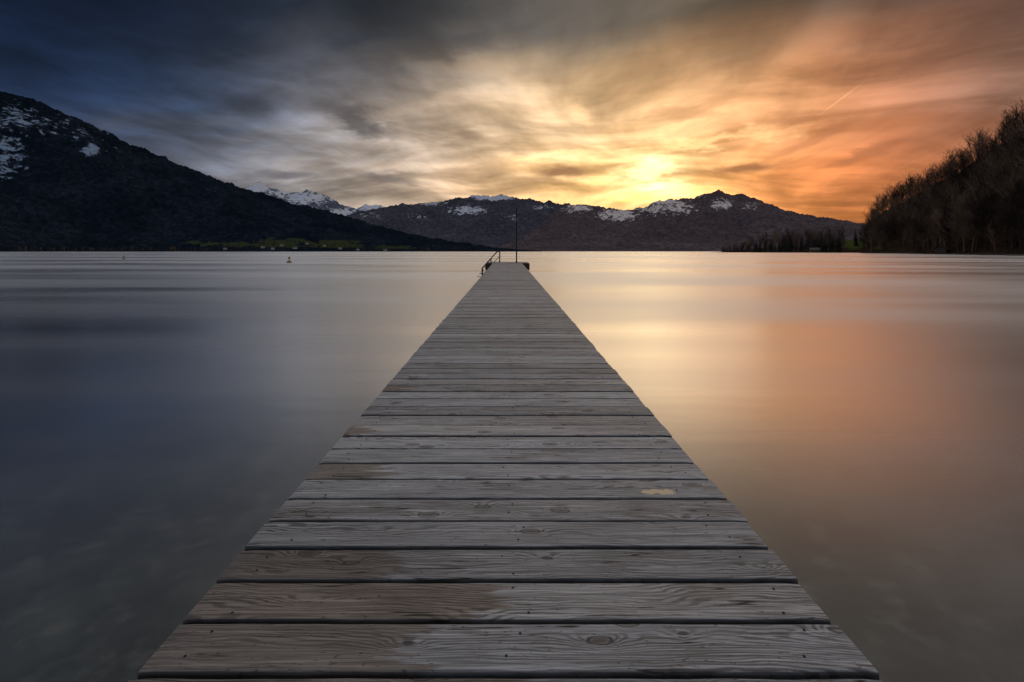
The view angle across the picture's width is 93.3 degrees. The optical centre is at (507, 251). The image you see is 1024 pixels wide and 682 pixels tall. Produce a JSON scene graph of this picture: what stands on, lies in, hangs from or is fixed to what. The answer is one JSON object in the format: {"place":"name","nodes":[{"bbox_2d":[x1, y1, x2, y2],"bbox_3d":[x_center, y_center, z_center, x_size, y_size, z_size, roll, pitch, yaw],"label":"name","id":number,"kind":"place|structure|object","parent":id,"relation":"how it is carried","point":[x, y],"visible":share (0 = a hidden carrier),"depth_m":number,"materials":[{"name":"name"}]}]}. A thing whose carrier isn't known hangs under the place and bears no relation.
{"place":"outdoors","nodes":[
{"label":"outdoors","id":0,"kind":"place"},
{"bbox_2d":[0,91,541,251],"bbox_3d":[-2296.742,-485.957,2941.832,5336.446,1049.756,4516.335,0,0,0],"label":"forested mountain","id":1,"kind":"structure","parent":0,"point":[70,182],"depth_m":2723.88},
{"bbox_2d":[0,238,494,251],"bbox_3d":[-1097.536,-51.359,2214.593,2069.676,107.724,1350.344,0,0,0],"label":"shore trees","id":2,"kind":"object","parent":1,"relation":"on","point":[131,249],"visible":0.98,"depth_m":2087.38,"materials":[{"name":"black plant"}]},
{"bbox_2d":[245,182,383,215],"bbox_3d":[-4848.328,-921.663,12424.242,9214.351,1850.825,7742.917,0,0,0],"label":"snowy peak","id":3,"kind":"structure","parent":0,"point":[315,200],"depth_m":12893.34,"materials":[{"name":"white snow"}]},
{"bbox_2d":[347,194,570,246],"bbox_3d":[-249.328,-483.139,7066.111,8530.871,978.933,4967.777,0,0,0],"label":"wooded ridge","id":4,"kind":"structure","parent":0,"point":[485,220],"depth_m":7226.10,"materials":[{"name":"grey stone"}]},
{"bbox_2d":[0,251,1023,681],"bbox_3d":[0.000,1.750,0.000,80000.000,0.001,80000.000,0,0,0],"label":"lake","id":5,"kind":"structure","parent":0,"point":[846,431],"depth_m":5.35,"materials":[{"name":"liquid"}]},
{"bbox_2d":[128,262,881,681],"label":"wooden pier","id":6,"kind":"structure","parent":5,"relation":"in","point":[506,480],"depth_m":1.80,"materials":[{"name":"grey wood"}]},
{"bbox_2d":[477,251,499,276],"bbox_3d":[-1.304,1.014,33.750,1.592,2.072,0.964,0,0,0],"label":"ladder handrail","id":7,"kind":"object","parent":6,"relation":"attached to","point":[490,260],"visible":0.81,"depth_m":33.28,"materials":[{"name":"metal"}]},
{"bbox_2d":[515,208,517,262],"bbox_3d":[0.640,-1.108,34.000,0.178,3.844,0.178,0,0,0],"label":"flag pole","id":8,"kind":"object","parent":6,"relation":"on","point":[516,236],"visible":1,"depth_m":33.95,"materials":[{"name":"metal"}]},
{"bbox_2d":[870,252,1023,255],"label":"shore rocks","id":9,"kind":"object","parent":5,"relation":"in","point":[963,254],"visible":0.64,"depth_m":240.07,"materials":[{"name":"stone"}]},
{"bbox_2d":[0,0,1023,222],"label":"sky","id":10,"kind":"structure","parent":0,"point":[810,107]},
{"bbox_2d":[498,189,865,250],"bbox_3d":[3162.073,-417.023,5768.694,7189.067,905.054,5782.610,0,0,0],"label":"snowy ridge","id":11,"kind":"structure","parent":0,"point":[715,220],"depth_m":5673.23,"materials":[{"name":"grey stone"}]},
{"bbox_2d":[723,240,862,252],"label":"lake spit","id":12,"kind":"structure","parent":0,"point":[849,247],"depth_m":620.59,"materials":[{"name":"plant"}]},
{"bbox_2d":[721,224,864,252],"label":"treeline","id":13,"kind":"object","parent":12,"relation":"on","point":[822,242],"visible":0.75,"depth_m":647.37,"materials":[{"name":"black plant"}]},
{"bbox_2d":[808,247,820,252],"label":"boathouse","id":14,"kind":"object","parent":12,"relation":"on","point":[814,250],"visible":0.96,"depth_m":573.27,"materials":[{"name":"grey wood"}]},
{"bbox_2d":[860,144,1023,253],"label":"wooded hill","id":15,"kind":"structure","parent":0,"point":[896,246],"depth_m":290.86,"materials":[{"name":"black plant"}]},
{"bbox_2d":[904,215,929,252],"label":"bare tree","id":16,"kind":"object","parent":15,"relation":"on","point":[915,223],"visible":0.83,"depth_m":326.92,"materials":[{"name":"brown plant"}]},
{"bbox_2d":[857,97,1023,252],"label":"hillside forest","id":17,"kind":"object","parent":15,"relation":"on","point":[1011,135],"visible":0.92,"depth_m":331.62,"materials":[{"name":"brown plant"}]},
{"bbox_2d":[929,209,951,243],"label":"bare tree","id":18,"kind":"object","parent":15,"relation":"on","point":[936,214],"visible":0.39,"depth_m":286.38,"materials":[{"name":"brown plant"}]},
{"bbox_2d":[934,244,947,253],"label":"boathouse","id":19,"kind":"object","parent":15,"relation":"on","point":[940,249],"visible":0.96,"depth_m":272.41,"materials":[{"name":"brown wood"}]},
{"bbox_2d":[937,209,959,251],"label":"bare tree","id":20,"kind":"object","parent":15,"relation":"on","point":[945,226],"visible":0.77,"depth_m":274.88,"materials":[{"name":"brown plant"}]},
{"bbox_2d":[946,193,985,251],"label":"bare tree","id":21,"kind":"object","parent":15,"relation":"on","point":[963,208],"visible":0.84,"depth_m":257.45,"materials":[{"name":"brown plant"}]},
{"bbox_2d":[965,184,1013,250],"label":"bare tree","id":22,"kind":"object","parent":15,"relation":"on","point":[985,212],"visible":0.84,"depth_m":232.73,"materials":[{"name":"brown plant"}]}
]}

